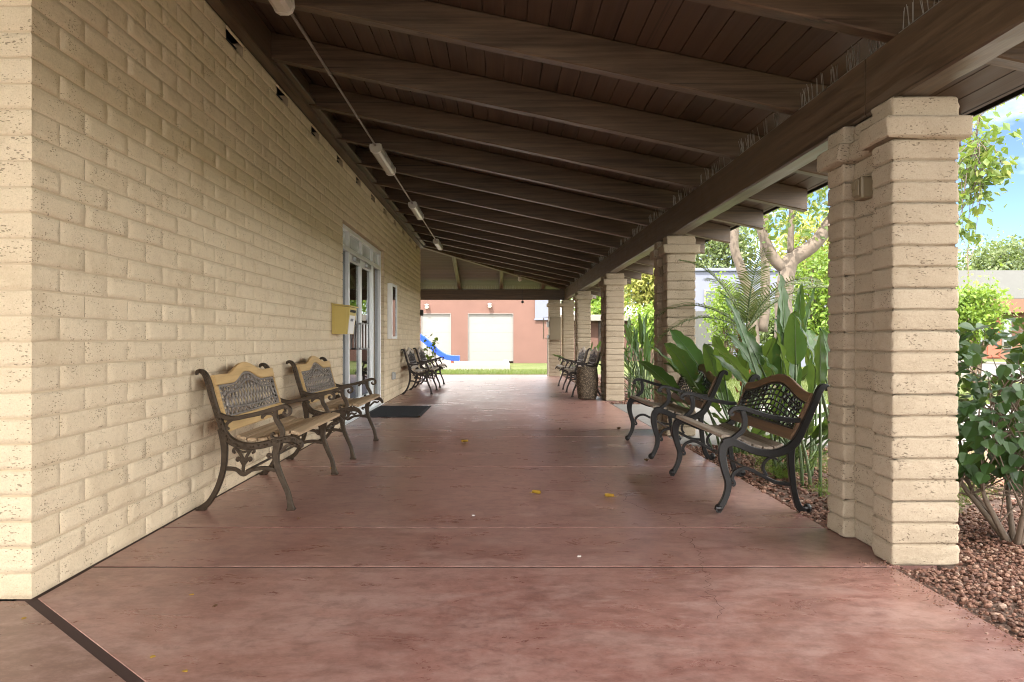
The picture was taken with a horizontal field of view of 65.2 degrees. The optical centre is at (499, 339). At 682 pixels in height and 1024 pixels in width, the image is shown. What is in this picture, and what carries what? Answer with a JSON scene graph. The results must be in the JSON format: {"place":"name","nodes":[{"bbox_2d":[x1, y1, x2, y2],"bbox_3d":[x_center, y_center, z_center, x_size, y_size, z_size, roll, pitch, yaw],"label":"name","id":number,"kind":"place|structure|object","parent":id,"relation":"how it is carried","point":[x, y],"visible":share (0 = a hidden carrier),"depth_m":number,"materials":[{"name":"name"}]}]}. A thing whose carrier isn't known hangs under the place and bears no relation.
{"place":"outdoors","nodes":[
{"label":"outdoors","id":0,"kind":"place"},
{"bbox_2d":[427,361,503,363],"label":"play sand","id":1,"kind":"structure","parent":0,"point":[473,362],"depth_m":34.29,"materials":[{"name":"beige sand"}]},
{"bbox_2d":[420,334,459,363],"bbox_3d":[-2.869,0.025,33.000,2.463,1.970,0.560,0,0,0],"label":"slide","id":2,"kind":"object","parent":1,"relation":"on","point":[452,358],"visible":0.57,"depth_m":32.73,"materials":[{"name":"blue plastic"}]},
{"bbox_2d":[422,360,509,369],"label":"sandbox curb","id":3,"kind":"structure","parent":1,"relation":"on","point":[506,365],"depth_m":29.40,"materials":[{"name":"grey concrete"}]},
{"bbox_2d":[420,300,547,362],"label":"salmon building","id":4,"kind":"structure","parent":0,"point":[510,331],"depth_m":38.00,"materials":[{"name":"paint"}]},
{"bbox_2d":[421,314,450,360],"bbox_3d":[-3.005,-0.095,38.058,1.428,2.269,0.144,0,0,0],"label":"shutter door","id":5,"kind":"structure","parent":4,"relation":"in","point":[438,325],"depth_m":38.06,"materials":[{"name":"white metal"}]},
{"bbox_2d":[468,314,512,360],"bbox_3d":[-0.410,-0.095,38.058,2.158,2.269,0.144,0,0,0],"label":"shutter door","id":6,"kind":"structure","parent":4,"relation":"in","point":[490,336],"depth_m":38.06,"materials":[{"name":"white metal"}]},
{"bbox_2d":[433,368,546,374],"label":"grass","id":7,"kind":"structure","parent":0,"point":[520,371],"depth_m":26.50,"materials":[{"name":"green plant"}]},
{"bbox_2d":[0,375,1023,681],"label":"porch floor","id":8,"kind":"structure","parent":0,"point":[386,557],"depth_m":3.44,"materials":[{"name":"concrete"}]},
{"bbox_2d":[195,362,344,510],"bbox_3d":[-1.521,0.599,5.520,0.658,0.888,1.338,0,0,0],"label":"garden bench","id":9,"kind":"object","parent":8,"relation":"on","point":[279,428],"visible":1,"depth_m":5.03,"materials":[{"name":"brown metal"}]},
{"bbox_2d":[286,356,383,458],"bbox_3d":[-1.521,0.599,7.590,0.658,0.888,1.338,0,0,0],"label":"garden bench","id":10,"kind":"object","parent":8,"relation":"on","point":[342,403],"visible":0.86,"depth_m":7.23,"materials":[{"name":"brown metal"}]},
{"bbox_2d":[365,406,430,416],"bbox_3d":[-1.445,1.030,11.520,0.790,0.018,1.720,0,0,0],"label":"door mat","id":11,"kind":"object","parent":8,"relation":"on","point":[399,411],"depth_m":11.33,"materials":[{"name":"rubber"}]},
{"bbox_2d":[401,347,440,393],"bbox_3d":[-1.531,0.599,15.750,0.658,0.888,1.298,0,0,0],"label":"garden bench","id":12,"kind":"object","parent":8,"relation":"on","point":[411,361],"visible":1,"depth_m":15.14,"materials":[{"name":"brown metal"}]},
{"bbox_2d":[413,346,446,387],"bbox_3d":[-1.531,0.599,17.900,0.658,0.888,1.298,0,0,0],"label":"garden bench","id":13,"kind":"object","parent":8,"relation":"on","point":[420,353],"visible":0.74,"depth_m":17.42,"materials":[{"name":"brown metal"}]},
{"bbox_2d":[424,334,439,379],"bbox_3d":[-1.708,0.473,20.011,0.415,1.242,0.658,0,0,0],"label":"leafy shrub","id":14,"kind":"object","parent":8,"relation":"on","point":[432,352],"visible":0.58,"depth_m":19.93,"materials":[{"name":"green plant"}]},
{"bbox_2d":[529,490,540,493],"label":"fallen leaf","id":15,"kind":"object","parent":8,"relation":"on","point":[536,491],"visible":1,"depth_m":5.36,"materials":[{"name":"yellow plant"}]},
{"bbox_2d":[546,300,561,375],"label":"block pier","id":16,"kind":"structure","parent":8,"relation":"on","point":[554,310],"depth_m":22.50,"materials":[{"name":"beige brick"}]},
{"bbox_2d":[543,317,560,375],"bbox_3d":[1.481,0.205,22.388,0.508,1.650,0.204,0,0,0],"label":"electrical panel","id":17,"kind":"object","parent":16,"relation":"attached to","point":[554,324],"visible":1,"depth_m":22.29,"materials":[{"name":"beige metal"}]},
{"bbox_2d":[550,318,560,338],"bbox_3d":[1.567,-0.300,22.294,0.295,0.580,0.011,0,0,0],"label":"door","id":18,"kind":"structure","parent":17,"relation":"in","point":[555,323],"depth_m":22.29,"materials":[{"name":"beige metal"}]},
{"bbox_2d":[560,300,574,375],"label":"block pier","id":19,"kind":"structure","parent":8,"relation":"on","point":[567,329],"depth_m":22.55,"materials":[{"name":"beige brick"}]},
{"bbox_2d":[555,347,590,389],"bbox_3d":[1.571,0.599,17.150,0.658,0.888,1.298,0,0,0],"label":"garden bench","id":20,"kind":"object","parent":8,"relation":"on","point":[582,357],"visible":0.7,"depth_m":16.87,"materials":[{"name":"brown metal"}]},
{"bbox_2d":[563,348,600,396],"bbox_3d":[1.571,0.599,15.050,0.658,0.888,1.298,0,0,0],"label":"garden bench","id":21,"kind":"object","parent":8,"relation":"on","point":[594,356],"visible":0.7,"depth_m":14.73,"materials":[{"name":"brown metal"}]},
{"bbox_2d":[573,291,592,382],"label":"block pier","id":22,"kind":"structure","parent":8,"relation":"on","point":[582,311],"depth_m":18.42,"materials":[{"name":"beige brick"}]},
{"bbox_2d":[576,367,597,399],"bbox_3d":[1.535,0.759,13.950,0.376,0.560,0.376,0,0,0],"label":"litter bin","id":23,"kind":"object","parent":8,"relation":"on","point":[587,382],"visible":1,"depth_m":13.80,"materials":[{"name":"brown stone"}]},
{"bbox_2d":[605,493,616,496],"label":"fallen leaf","id":24,"kind":"object","parent":8,"relation":"on","point":[608,495],"visible":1,"depth_m":5.25,"materials":[{"name":"yellow plant"}]},
{"bbox_2d":[598,273,626,400],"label":"block pier","id":25,"kind":"structure","parent":8,"relation":"on","point":[611,285],"depth_m":13.50,"materials":[{"name":"beige brick"}]},
{"bbox_2d":[650,236,699,435],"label":"block pier","id":26,"kind":"structure","parent":8,"relation":"on","point":[675,283],"depth_m":8.60,"materials":[{"name":"beige brick"}]},
{"bbox_2d":[658,266,663,276],"bbox_3d":[1.827,-0.760,8.960,0.080,0.110,0.100,0,0,0],"label":"junction box","id":27,"kind":"object","parent":26,"relation":"attached to","point":[661,271],"visible":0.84,"depth_m":8.92,"materials":[{"name":"brown metal"}]},
{"bbox_2d":[625,364,727,459],"bbox_3d":[1.642,0.642,7.600,0.693,0.811,1.339,0,0,0],"label":"garden bench","id":28,"kind":"object","parent":8,"relation":"on","point":[669,408],"visible":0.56,"depth_m":6.98,"materials":[{"name":"black metal"}]},
{"bbox_2d":[669,374,829,512],"bbox_3d":[1.642,0.642,5.460,0.693,0.811,1.339,0,0,0],"label":"garden bench","id":29,"kind":"object","parent":8,"relation":"on","point":[731,435],"visible":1,"depth_m":4.99,"materials":[{"name":"black metal"}]},
{"bbox_2d":[817,96,972,565],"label":"block pier","id":30,"kind":"structure","parent":8,"relation":"on","point":[893,380],"depth_m":3.68,"materials":[{"name":"beige brick"}]},
{"bbox_2d":[851,176,872,200],"bbox_3d":[1.827,-0.760,4.032,0.080,0.110,0.100,0,0,0],"label":"junction box","id":31,"kind":"object","parent":30,"relation":"attached to","point":[861,188],"visible":0.96,"depth_m":3.99,"materials":[{"name":"beige metal"}]},
{"bbox_2d":[847,557,1023,654],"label":"grit","id":32,"kind":"object","parent":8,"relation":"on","point":[975,616],"visible":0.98,"depth_m":3.19,"materials":[{"name":"brown gravel"}]},
{"bbox_2d":[565,374,653,403],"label":"planting bed ground","id":33,"kind":"structure","parent":0,"point":[599,384],"depth_m":16.71,"materials":[{"name":"soil"}]},
{"bbox_2d":[552,341,600,365],"bbox_3d":[2.316,0.451,21.173,1.141,1.245,1.646,0,0,38],"label":"bird of paradise plant","id":34,"kind":"object","parent":33,"relation":"on","point":[597,346],"visible":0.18,"depth_m":20.95,"materials":[{"name":"green plant"}]},
{"bbox_2d":[595,312,654,399],"bbox_3d":[2.476,0.294,14.274,1.620,1.568,1.721,0,0,43],"label":"bird of paradise plant","id":35,"kind":"object","parent":33,"relation":"on","point":[633,342],"visible":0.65,"depth_m":14.16,"materials":[{"name":"green plant"}]},
{"bbox_2d":[624,329,643,366],"bbox_3d":[2.654,0.413,16.880,0.777,1.318,1.441,0,0,0],"label":"bird of paradise plant","id":36,"kind":"object","parent":33,"relation":"on","point":[628,351],"visible":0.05,"depth_m":16.91,"materials":[{"name":"green plant"}]},
{"bbox_2d":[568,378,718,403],"bbox_3d":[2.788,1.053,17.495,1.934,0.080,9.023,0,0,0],"label":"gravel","id":37,"kind":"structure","parent":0,"point":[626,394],"depth_m":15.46,"materials":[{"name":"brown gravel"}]},
{"bbox_2d":[445,359,1023,403],"bbox_3d":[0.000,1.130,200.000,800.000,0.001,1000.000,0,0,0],"label":"ground","id":38,"kind":"structure","parent":0,"point":[533,366],"depth_m":32.17,"materials":[{"name":"green plant"}]},
{"bbox_2d":[0,0,420,600],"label":"block building","id":39,"kind":"structure","parent":38,"relation":"on","point":[184,192],"depth_m":4.27,"materials":[{"name":"beige brick"}]},
{"bbox_2d":[331,303,358,333],"bbox_3d":[-1.756,-0.231,9.130,0.223,0.342,0.460,0,0,0],"label":"letter box","id":40,"kind":"object","parent":39,"relation":"attached to","point":[343,318],"visible":1,"depth_m":8.92,"materials":[{"name":"yellow metal"}]},
{"bbox_2d":[350,254,364,416],"bbox_3d":[-1.934,-0.042,10.754,0.133,2.140,0.936,0,0,0],"label":"door","id":41,"kind":"structure","parent":39,"relation":"in","point":[355,263],"depth_m":10.99,"materials":[{"name":"white metal"}]},
{"bbox_2d":[361,261,371,411],"bbox_3d":[-1.934,-0.042,11.696,0.133,2.140,0.936,0,0,0],"label":"door","id":42,"kind":"structure","parent":39,"relation":"in","point":[366,269],"depth_m":11.82,"materials":[{"name":"white metal"}]},
{"bbox_2d":[387,283,396,338],"bbox_3d":[-1.827,-0.475,13.690,0.083,0.930,0.660,0,0,0],"label":"notice case","id":43,"kind":"object","parent":39,"relation":"attached to","point":[391,310],"visible":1,"depth_m":13.36,"materials":[{"name":"white metal"}]},
{"bbox_2d":[392,372,395,379],"bbox_3d":[-1.839,0.635,13.950,0.059,0.130,0.120,0,0,0],"label":"power outlet","id":44,"kind":"object","parent":39,"relation":"attached to","point":[393,375],"visible":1,"depth_m":13.89,"materials":[{"name":"white plastic"}]},
{"bbox_2d":[206,0,1023,299],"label":"porch roof","id":45,"kind":"structure","parent":39,"relation":"attached to","point":[548,149],"depth_m":6.23,"materials":[{"name":"brown wood"}]},
{"bbox_2d":[268,0,294,15],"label":"strip lamp","id":46,"kind":"object","parent":45,"relation":"attached to","point":[284,7],"visible":1,"depth_m":4.87,"materials":[{"name":"white plastic"}]},
{"bbox_2d":[291,13,435,239],"bbox_3d":[-1.330,-2.085,9.700,0.032,0.032,15.400,0,0,0],"label":"conduit pipe","id":47,"kind":"object","parent":45,"relation":"attached to","point":[329,73],"visible":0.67,"depth_m":6.53,"materials":[{"name":"metal"}]},
{"bbox_2d":[369,143,395,175],"bbox_3d":[-1.328,-2.064,9.200,0.135,0.116,1.212,0,0,0],"label":"strip lamp","id":48,"kind":"object","parent":45,"relation":"attached to","point":[383,158],"visible":1,"depth_m":8.97,"materials":[{"name":"white plastic"}]},
{"bbox_2d":[408,201,423,219],"bbox_3d":[-1.328,-2.064,12.850,0.135,0.116,1.212,0,0,0],"label":"strip lamp","id":49,"kind":"object","parent":45,"relation":"attached to","point":[416,211],"visible":0.98,"depth_m":12.59,"materials":[{"name":"white plastic"}]},
{"bbox_2d":[433,239,442,249],"bbox_3d":[-1.328,-2.064,17.400,0.135,0.116,1.212,0,0,0],"label":"strip lamp","id":50,"kind":"object","parent":45,"relation":"attached to","point":[438,244],"visible":0.98,"depth_m":17.09,"materials":[{"name":"white plastic"}]},
{"bbox_2d":[632,225,646,235],"bbox_3d":[1.868,-1.485,10.637,0.039,0.118,1.125,0,0,0],"label":"bird spike strip","id":51,"kind":"object","parent":45,"relation":"on","point":[637,232],"visible":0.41,"depth_m":10.84,"materials":[{"name":"silver metal"}]},
{"bbox_2d":[649,209,664,222],"bbox_3d":[1.867,-1.485,9.393,0.041,0.118,1.125,0,0,0],"label":"bird spike strip","id":52,"kind":"object","parent":45,"relation":"on","point":[656,215],"visible":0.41,"depth_m":9.41,"materials":[{"name":"silver metal"}]},
{"bbox_2d":[672,188,694,206],"bbox_3d":[1.868,-1.485,8.148,0.039,0.119,1.125,0,0,0],"label":"bird spike strip","id":53,"kind":"object","parent":45,"relation":"on","point":[681,196],"visible":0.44,"depth_m":8.25,"materials":[{"name":"silver metal"}]},
{"bbox_2d":[701,157,732,183],"bbox_3d":[1.868,-1.484,6.902,0.041,0.118,1.125,0,0,0],"label":"bird spike strip","id":54,"kind":"object","parent":45,"relation":"on","point":[716,171],"visible":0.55,"depth_m":6.98,"materials":[{"name":"silver metal"}]},
{"bbox_2d":[738,113,791,154],"bbox_3d":[1.868,-1.484,5.657,0.041,0.117,1.125,0,0,0],"label":"bird spike strip","id":55,"kind":"object","parent":45,"relation":"on","point":[758,135],"visible":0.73,"depth_m":5.86,"materials":[{"name":"silver metal"}]},
{"bbox_2d":[799,39,884,109],"bbox_3d":[1.867,-1.485,4.412,0.042,0.119,1.125,0,0,0],"label":"bird spike strip","id":56,"kind":"object","parent":45,"relation":"on","point":[857,63],"visible":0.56,"depth_m":4.28,"materials":[{"name":"silver metal"}]},
{"bbox_2d":[900,0,941,31],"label":"bird spike strip","id":57,"kind":"object","parent":45,"relation":"on","point":[934,4],"visible":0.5,"depth_m":3.62,"materials":[{"name":"silver metal"}]},
{"bbox_2d":[591,299,600,314],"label":"garden bush","id":58,"kind":"object","parent":38,"relation":"on","point":[596,308],"visible":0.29,"depth_m":47.68,"materials":[{"name":"green plant"}]},
{"bbox_2d":[561,287,639,314],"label":"distant tree","id":59,"kind":"object","parent":38,"relation":"on","point":[597,300],"visible":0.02,"depth_m":59.20,"materials":[{"name":"green plant"}]},
{"bbox_2d":[560,315,651,360],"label":"wing","id":60,"kind":"structure","parent":38,"relation":"on","point":[595,333],"depth_m":42.00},
{"bbox_2d":[623,299,654,364],"bbox_3d":[5.733,-0.185,29.974,2.304,2.681,2.330,0,0,-42],"label":"garden bush","id":61,"kind":"object","parent":38,"relation":"on","point":[649,310],"visible":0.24,"depth_m":29.73,"materials":[{"name":"green plant"}]},
{"bbox_2d":[624,267,654,361],"bbox_3d":[7.338,-1.919,37.953,3.831,6.122,3.784,0,0,-23],"label":"distant tree","id":62,"kind":"object","parent":38,"relation":"on","point":[644,287],"visible":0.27,"depth_m":37.52,"materials":[{"name":"yellow plant"}]},
{"bbox_2d":[699,271,747,379],"bbox_3d":[6.309,-0.367,21.985,1.526,3.043,1.454,0,0,0],"label":"garden bush","id":63,"kind":"object","parent":38,"relation":"on","point":[721,306],"visible":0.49,"depth_m":21.98,"materials":[{"name":"green plant"}]},
{"bbox_2d":[695,226,778,267],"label":"distant tree","id":64,"kind":"object","parent":38,"relation":"on","point":[720,251],"visible":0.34,"depth_m":45.15,"materials":[{"name":"green plant"}]},
{"bbox_2d":[694,268,825,366],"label":"pale blue building","id":65,"kind":"structure","parent":38,"relation":"on","point":[702,288],"depth_m":33.00,"materials":[{"name":"paint"}]},
{"bbox_2d":[704,289,721,307],"bbox_3d":[8.825,-1.685,32.960,0.750,0.750,0.060,0,0,0],"label":"window","id":66,"kind":"structure","parent":65,"relation":"in","point":[705,290],"depth_m":32.93,"materials":[{"name":"white glass"}]},
{"bbox_2d":[760,303,773,346],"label":"garden bush","id":67,"kind":"object","parent":38,"relation":"on","point":[764,336],"visible":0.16,"depth_m":23.81,"materials":[{"name":"green plant"}]},
{"bbox_2d":[729,196,812,344],"bbox_3d":[6.424,-2.521,19.159,5.560,7.331,5.251,0,0,-32],"label":"shade tree","id":68,"kind":"object","parent":38,"relation":"on","point":[762,324],"visible":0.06,"depth_m":18.92,"materials":[{"name":"beige plant"}]},
{"bbox_2d":[745,200,829,267],"bbox_3d":[16.506,-3.355,40.143,6.895,9.010,7.825,0,0,38],"label":"distant tree","id":69,"kind":"object","parent":38,"relation":"on","point":[805,226],"visible":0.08,"depth_m":39.78,"materials":[{"name":"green plant"}]},
{"bbox_2d":[767,222,829,381],"bbox_3d":[8.478,-0.987,20.970,3.366,4.267,3.173,0,0,0],"label":"garden bush","id":70,"kind":"object","parent":38,"relation":"on","point":[818,317],"visible":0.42,"depth_m":20.65,"materials":[{"name":"green plant"}]},
{"bbox_2d":[635,376,994,403],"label":"grass","id":71,"kind":"structure","parent":38,"relation":"on","point":[732,383],"depth_m":17.62,"materials":[{"name":"green plant"}]},
{"bbox_2d":[737,94,1023,387],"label":"shade tree","id":72,"kind":"object","parent":38,"relation":"on","point":[977,151],"visible":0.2,"depth_m":9.12,"materials":[{"name":"green plant"}]},
{"bbox_2d":[955,263,1022,382],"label":"garden bush","id":73,"kind":"object","parent":38,"relation":"on","point":[976,306],"visible":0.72,"depth_m":19.65,"materials":[{"name":"green plant"}]},
{"bbox_2d":[955,224,1023,269],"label":"distant tree","id":74,"kind":"object","parent":38,"relation":"on","point":[1008,256],"visible":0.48,"depth_m":60.87,"materials":[{"name":"green plant"}]},
{"bbox_2d":[560,95,1023,314],"label":"sky","id":75,"kind":"structure","parent":0,"point":[1009,218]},
{"bbox_2d":[612,404,1019,447],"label":"garden path","id":76,"kind":"structure","parent":0,"point":[637,409],"depth_m":10.71,"materials":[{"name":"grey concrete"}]},
{"bbox_2d":[681,444,1021,532],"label":"gravel","id":77,"kind":"structure","parent":0,"point":[763,489],"depth_m":5.59,"materials":[{"name":"brown gravel"}]},
{"bbox_2d":[692,447,1023,637],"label":"planting bed ground","id":78,"kind":"structure","parent":0,"point":[996,502],"depth_m":4.06,"materials":[{"name":"brown gravel"}]},
{"bbox_2d":[638,324,828,458],"bbox_3d":[2.012,0.466,7.390,1.524,1.218,1.784,0,0,-31],"label":"bird of paradise plant","id":79,"kind":"object","parent":78,"relation":"on","point":[686,359],"visible":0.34,"depth_m":7.23,"materials":[{"name":"green plant"}]},
{"bbox_2d":[648,247,828,427],"bbox_3d":[2.492,0.104,8.040,1.854,1.943,1.697,0,0,0],"label":"pygmy palm","id":80,"kind":"object","parent":78,"relation":"on","point":[760,303],"visible":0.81,"depth_m":8.06,"materials":[{"name":"green plant"}]},
{"bbox_2d":[671,272,829,477],"bbox_3d":[2.243,0.267,6.357,1.687,1.620,1.629,0,0,0],"label":"bird of paradise plant","id":81,"kind":"object","parent":78,"relation":"on","point":[793,340],"visible":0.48,"depth_m":6.34,"materials":[{"name":"green plant"}]},
{"bbox_2d":[734,442,812,464],"bbox_3d":[2.243,0.950,6.753,0.751,0.228,0.716,0,0,0],"label":"asparagus fern","id":82,"kind":"object","parent":78,"relation":"on","point":[760,459],"visible":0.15,"depth_m":6.74,"materials":[{"name":"green plant"}]},
{"bbox_2d":[753,460,825,479],"bbox_3d":[2.165,0.991,6.041,0.521,0.160,0.582,0,0,0],"label":"asparagus fern","id":83,"kind":"object","parent":78,"relation":"on","point":[784,473],"visible":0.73,"depth_m":6.04,"materials":[{"name":"green plant"}]},
{"bbox_2d":[758,314,829,496],"bbox_3d":[2.218,0.446,5.645,0.463,1.249,0.594,0,0,-34],"label":"bird of paradise plant","id":84,"kind":"object","parent":78,"relation":"on","point":[821,359],"visible":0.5,"depth_m":5.54,"materials":[{"name":"green plant"}]},
{"bbox_2d":[797,447,828,475],"bbox_3d":[2.501,0.925,5.760,0.821,0.298,0.876,0,0,0],"label":"asparagus fern","id":85,"kind":"object","parent":78,"relation":"on","point":[823,460],"visible":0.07,"depth_m":5.82,"materials":[{"name":"green plant"}]},
{"bbox_2d":[796,477,829,497],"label":"asparagus fern","id":86,"kind":"object","parent":78,"relation":"on","point":[825,490],"visible":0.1,"depth_m":5.17,"materials":[{"name":"green plant"}]},
{"bbox_2d":[805,327,829,421],"bbox_3d":[3.192,0.453,7.607,0.574,1.236,1.236,0,0,23],"label":"bird of paradise plant","id":87,"kind":"object","parent":78,"relation":"on","point":[811,334],"visible":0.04,"depth_m":7.84,"materials":[{"name":"green plant"}]},
{"bbox_2d":[956,481,1004,512],"bbox_3d":[2.760,0.947,4.890,0.746,0.258,0.749,0,0,0],"label":"asparagus fern","id":88,"kind":"object","parent":78,"relation":"on","point":[964,496],"visible":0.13,"depth_m":4.85,"materials":[{"name":"green plant"}]},
{"bbox_2d":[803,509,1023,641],"bbox_3d":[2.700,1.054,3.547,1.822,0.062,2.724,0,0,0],"label":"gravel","id":89,"kind":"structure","parent":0,"point":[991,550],"depth_m":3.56,"materials":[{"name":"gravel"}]},
{"bbox_2d":[955,315,1023,546],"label":"leafy shrub","id":90,"kind":"object","parent":89,"relation":"on","point":[1005,450],"visible":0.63,"depth_m":4.14,"materials":[{"name":"green plant"}]},
{"bbox_2d":[957,270,1023,358],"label":"salmon house","id":91,"kind":"structure","parent":0,"point":[1013,280],"depth_m":45.94,"materials":[{"name":"paint"}]},
{"bbox_2d":[987,318,1000,357],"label":"door","id":92,"kind":"structure","parent":91,"relation":"in","point":[991,350],"depth_m":45.94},
{"bbox_2d":[1002,317,1011,348],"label":"window","id":93,"kind":"structure","parent":91,"relation":"in","point":[1004,342],"depth_m":45.93,"materials":[{"name":"white glass"}]},
{"bbox_2d":[965,364,1023,376],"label":"street","id":94,"kind":"structure","parent":0,"point":[990,368],"depth_m":30.65,"materials":[{"name":"grey asphalt"}]},
{"bbox_2d":[960,237,977,369],"bbox_3d":[14.621,-1.190,24.999,0.683,4.660,0.056,0,0,0],"label":"bare sapling","id":95,"kind":"object","parent":94,"relation":"on","point":[967,263],"visible":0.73,"depth_m":24.99,"materials":[{"name":"brown plant"}]},
{"bbox_2d":[958,360,1023,381],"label":"kerb","id":96,"kind":"structure","parent":94,"relation":"on","point":[996,363],"depth_m":34.98,"materials":[{"name":"grey concrete"}]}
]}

